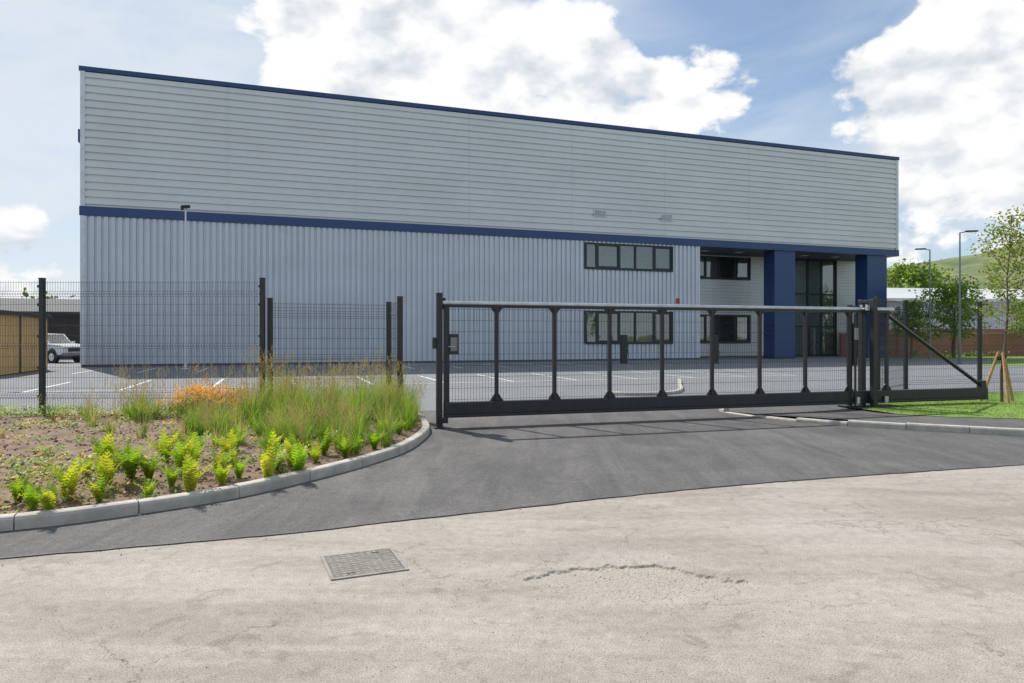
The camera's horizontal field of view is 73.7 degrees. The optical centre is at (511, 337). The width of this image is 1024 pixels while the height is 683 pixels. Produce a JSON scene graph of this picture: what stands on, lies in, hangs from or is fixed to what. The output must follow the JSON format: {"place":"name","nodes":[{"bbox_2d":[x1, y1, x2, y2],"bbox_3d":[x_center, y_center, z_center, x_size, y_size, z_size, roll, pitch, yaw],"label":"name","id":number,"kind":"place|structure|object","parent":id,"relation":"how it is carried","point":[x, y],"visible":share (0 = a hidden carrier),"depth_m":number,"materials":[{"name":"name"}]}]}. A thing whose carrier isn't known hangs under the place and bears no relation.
{"place":"outdoors","nodes":[
{"label":"outdoors","id":0,"kind":"place"},
{"bbox_2d":[1,298,79,358],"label":"dark barn","id":1,"kind":"structure","parent":0,"point":[54,311],"depth_m":51.07,"materials":[{"name":"metal"}]},
{"bbox_2d":[0,465,1023,682],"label":"road","id":2,"kind":"structure","parent":0,"point":[149,613],"depth_m":4.21,"materials":[{"name":"grey concrete"}]},
{"bbox_2d":[320,547,408,580],"bbox_3d":[-1.050,1.595,4.830,0.526,0.009,0.526,0,0,-23],"label":"manhole cover","id":3,"kind":"object","parent":2,"relation":"on","point":[361,563],"visible":1,"depth_m":4.80,"materials":[{"name":"grey metal"}]},
{"bbox_2d":[0,464,1023,557],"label":"asphalt joint","id":4,"kind":"object","parent":2,"relation":"on","point":[455,514],"visible":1,"depth_m":6.06,"materials":[{"name":"black asphalt"}]},
{"bbox_2d":[0,409,1023,556],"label":"asphalt apron","id":5,"kind":"object","parent":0,"point":[464,465],"visible":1,"depth_m":8.36,"materials":[{"name":"grey asphalt"}]},
{"bbox_2d":[0,278,265,415],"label":"fence","id":6,"kind":"object","parent":5,"relation":"on","point":[42,325],"visible":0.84,"depth_m":13.06,"materials":[{"name":"black metal"}]},
{"bbox_2d":[0,411,421,513],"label":"soil bed","id":7,"kind":"object","parent":5,"relation":"on","point":[205,478],"visible":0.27,"depth_m":8.53,"materials":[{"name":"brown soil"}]},
{"bbox_2d":[0,403,405,512],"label":"ground cover plants","id":8,"kind":"object","parent":7,"relation":"on","point":[38,448],"visible":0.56,"depth_m":8.19,"materials":[{"name":"green plant"}]},
{"bbox_2d":[1,418,407,509],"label":"fern plants","id":9,"kind":"object","parent":7,"relation":"on","point":[186,457],"visible":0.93,"depth_m":7.21,"materials":[{"name":"green plant"}]},
{"bbox_2d":[155,380,257,417],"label":"orange flowering plants","id":10,"kind":"object","parent":7,"relation":"on","point":[189,388],"visible":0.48,"depth_m":12.33,"materials":[{"name":"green plant"}]},
{"bbox_2d":[38,345,428,454],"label":"ornamental grass","id":11,"kind":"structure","parent":7,"relation":"on","point":[293,410],"depth_m":10.84,"materials":[{"name":"green plant"}]},
{"bbox_2d":[0,412,429,530],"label":"kerb","id":12,"kind":"structure","parent":5,"relation":"on","point":[39,519],"depth_m":6.51,"materials":[{"name":"concrete"}]},
{"bbox_2d":[267,296,402,398],"bbox_3d":[-3.431,0.400,13.511,2.588,2.400,0.676,0,0,-3],"label":"fence","id":13,"kind":"object","parent":5,"relation":"on","point":[389,338],"visible":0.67,"depth_m":13.40,"materials":[{"name":"black metal"}]},
{"bbox_2d":[432,293,988,428],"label":"sliding gate","id":14,"kind":"structure","parent":5,"relation":"on","point":[445,344],"depth_m":13.29,"materials":[{"name":"metal"}]},
{"bbox_2d":[719,408,1023,435],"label":"kerb","id":15,"kind":"structure","parent":5,"relation":"on","point":[954,428],"depth_m":11.73,"materials":[{"name":"concrete"}]},
{"bbox_2d":[875,295,1023,390],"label":"fence","id":16,"kind":"object","parent":5,"relation":"on","point":[978,360],"visible":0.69,"depth_m":17.87,"materials":[{"name":"black metal"}]},
{"bbox_2d":[0,356,1023,412],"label":"car park","id":17,"kind":"structure","parent":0,"point":[516,388],"depth_m":26.40,"materials":[{"name":"grey asphalt"}]},
{"bbox_2d":[0,310,51,375],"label":"timber shed","id":18,"kind":"structure","parent":17,"relation":"on","point":[19,354],"depth_m":30.09,"materials":[{"name":"wood"}]},
{"bbox_2d":[47,333,79,362],"bbox_3d":[-29.572,0.681,43.589,5.260,1.879,2.100,0,0,22],"label":"parked suv","id":19,"kind":"object","parent":17,"relation":"on","point":[54,354],"visible":0.45,"depth_m":42.41,"materials":[{"name":"white paint"}]},
{"bbox_2d":[180,205,189,368],"bbox_3d":[-16.405,-2.544,34.269,0.410,8.287,0.382,0,0,0],"label":"cctv pole","id":20,"kind":"object","parent":17,"relation":"on","point":[182,207],"visible":0.86,"depth_m":34.24,"materials":[{"name":"grey metal"}]},
{"bbox_2d":[82,355,838,366],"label":"plinth","id":21,"kind":"structure","parent":17,"relation":"on","point":[205,364],"depth_m":41.96,"materials":[{"name":"concrete"}]},
{"bbox_2d":[24,359,965,391],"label":"parking bay markings","id":22,"kind":"object","parent":17,"relation":"on","point":[218,382],"visible":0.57,"depth_m":27.65,"materials":[{"name":"paint"}]},
{"bbox_2d":[619,335,628,363],"bbox_3d":[6.618,0.720,40.306,0.479,1.740,0.340,0,0,-19],"label":"charging post","id":23,"kind":"object","parent":17,"relation":"on","point":[622,349],"visible":0.84,"depth_m":40.21,"materials":[{"name":"metal"}]},
{"bbox_2d":[606,378,682,395],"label":"kerb","id":24,"kind":"structure","parent":17,"relation":"on","point":[679,389],"depth_m":18.78,"materials":[{"name":"concrete"}]},
{"bbox_2d":[714,335,719,363],"bbox_3d":[12.218,0.720,41.006,0.479,1.740,0.340,0,0,-19],"label":"charging post","id":25,"kind":"object","parent":17,"relation":"on","point":[715,348],"visible":0.46,"depth_m":40.87,"materials":[{"name":"metal"}]},
{"bbox_2d":[763,250,886,358],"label":"columns","id":26,"kind":"structure","parent":17,"relation":"on","point":[870,277],"depth_m":51.50,"materials":[{"name":"blue metal"}]},
{"bbox_2d":[890,297,941,357],"bbox_3d":[30.442,-0.720,51.841,2.826,4.651,4.145,0,0,-44],"label":"broadleaf tree","id":27,"kind":"object","parent":17,"relation":"on","point":[920,315],"visible":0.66,"depth_m":51.49,"materials":[{"name":"green plant"}]},
{"bbox_2d":[887,258,949,287],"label":"broadleaf tree","id":28,"kind":"object","parent":17,"relation":"on","point":[910,276],"visible":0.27,"depth_m":82.88,"materials":[{"name":"green plant"}]},
{"bbox_2d":[915,248,930,359],"bbox_3d":[29.576,-2.400,49.075,1.040,8.000,0.280,0,0,10],"label":"street lamp","id":29,"kind":"object","parent":17,"relation":"on","point":[929,296],"visible":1,"depth_m":48.96,"materials":[{"name":"grey metal"}]},
{"bbox_2d":[904,277,954,287],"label":"broadleaf tree","id":30,"kind":"object","parent":17,"relation":"on","point":[944,279],"depth_m":88.70,"materials":[{"name":"green plant"}]},
{"bbox_2d":[838,333,1023,355],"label":"brick wall","id":31,"kind":"structure","parent":17,"relation":"on","point":[969,344],"depth_m":57.85,"materials":[{"name":"brick"}]},
{"bbox_2d":[887,288,1023,332],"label":"brick and clad warehouse","id":32,"kind":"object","parent":17,"relation":"on","point":[900,295],"visible":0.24,"depth_m":67.54,"materials":[{"name":"silver metal"}]},
{"bbox_2d":[958,230,977,363],"bbox_3d":[27.323,-2.400,40.925,1.040,8.000,0.280,0,0,10],"label":"street lamp","id":33,"kind":"object","parent":17,"relation":"on","point":[959,353],"visible":0.96,"depth_m":40.96,"materials":[{"name":"grey metal"}]},
{"bbox_3d":[-1.205,-6.290,60.773,57.040,15.780,31.950,0,0,-19],"label":"shell","id":34,"kind":"object","parent":17,"relation":"on","visible":0},
{"bbox_2d":[78,65,898,257],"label":"blue trim","id":35,"kind":"structure","parent":34,"relation":"attached to","point":[221,217],"depth_m":42.81,"materials":[{"name":"blue metal"}]},
{"bbox_2d":[85,72,895,249],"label":"cladding","id":36,"kind":"structure","parent":35,"relation":"attached to","point":[153,144],"depth_m":42.84,"materials":[{"name":"silver metal"}]},
{"bbox_2d":[594,210,679,302],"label":"wall fittings","id":37,"kind":"object","parent":36,"relation":"attached to","point":[602,213],"depth_m":47.67,"materials":[{"name":"grey plastic"}]},
{"bbox_2d":[80,70,898,364],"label":"corner trims","id":38,"kind":"object","parent":34,"relation":"attached to","point":[82,174],"visible":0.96,"depth_m":36.34,"materials":[{"name":"silver metal"}]},
{"bbox_2d":[85,215,697,364],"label":"cladding","id":39,"kind":"structure","parent":38,"relation":"attached to","point":[310,267],"depth_m":40.80,"materials":[{"name":"silver metal"}]},
{"bbox_2d":[587,243,832,354],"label":"interior rooms","id":40,"kind":"object","parent":34,"relation":"attached to","point":[607,255],"visible":0.22,"depth_m":57.77,"materials":[{"name":"white paint"}]},
{"bbox_2d":[584,242,836,356],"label":"window frames","id":41,"kind":"structure","parent":34,"relation":"attached to","point":[670,269],"depth_m":53.55,"materials":[{"name":"black metal"}]},
{"bbox_2d":[700,254,854,355],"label":"recessed cladding","id":42,"kind":"structure","parent":34,"relation":"attached to","point":[722,292],"depth_m":55.00,"materials":[{"name":"silver metal"}]},
{"bbox_2d":[700,247,862,260],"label":"soffit","id":43,"kind":"structure","parent":34,"relation":"attached to","point":[760,253],"depth_m":53.69,"materials":[{"name":"white paint"}]},
{"bbox_2d":[0,0,1023,298],"label":"sky","id":44,"kind":"structure","parent":0,"point":[935,86],"materials":[{"name":"blue"}]},
{"bbox_2d":[729,391,1023,427],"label":"footway","id":45,"kind":"structure","parent":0,"point":[831,411],"depth_m":12.90,"materials":[{"name":"concrete"}]},
{"bbox_2d":[864,391,1023,418],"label":"lawn","id":46,"kind":"structure","parent":0,"point":[992,406],"depth_m":14.25,"materials":[{"name":"green plant"}]},
{"bbox_2d":[967,205,1023,401],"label":"sapling tree","id":47,"kind":"object","parent":46,"relation":"on","point":[1008,247],"visible":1,"depth_m":15.66,"materials":[{"name":"green plant"}]},
{"bbox_2d":[979,352,1014,402],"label":"tree stakes","id":48,"kind":"object","parent":46,"relation":"on","point":[1007,380],"visible":0.74,"depth_m":15.78,"materials":[{"name":"wood"}]},
{"bbox_2d":[887,241,1023,288],"bbox_3d":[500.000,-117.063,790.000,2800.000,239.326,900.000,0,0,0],"label":"hills","id":49,"kind":"structure","parent":0,"point":[971,265],"depth_m":861.94,"materials":[{"name":"green plant"}]},
{"bbox_2d":[900,356,1023,365],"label":"grass verge","id":50,"kind":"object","parent":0,"point":[1007,359],"depth_m":51.13,"materials":[{"name":"green plant"}]},
{"bbox_2d":[897,269,996,357],"bbox_3d":[34.345,-1.905,53.228,6.591,7.019,6.972,0,0,0],"label":"broadleaf tree","id":51,"kind":"object","parent":50,"relation":"on","point":[945,296],"visible":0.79,"depth_m":52.35,"materials":[{"name":"green plant"}]},
{"bbox_2d":[890,348,1021,356],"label":"shrubs","id":52,"kind":"object","parent":50,"relation":"on","point":[971,354],"visible":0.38,"depth_m":56.35,"materials":[{"name":"green plant"}]},
{"bbox_2d":[1003,294,1023,337],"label":"broadleaf tree","id":53,"kind":"object","parent":50,"relation":"on","point":[1021,304],"visible":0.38,"depth_m":56.53,"materials":[{"name":"green plant"}]},
{"label":"ground","id":54,"kind":"structure","parent":0,"visible":0},
{"bbox_2d":[22,287,75,298],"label":"distant trees","id":55,"kind":"object","parent":54,"relation":"on","point":[24,289],"visible":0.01,"depth_m":160.20,"materials":[{"name":"green plant"}]}
]}

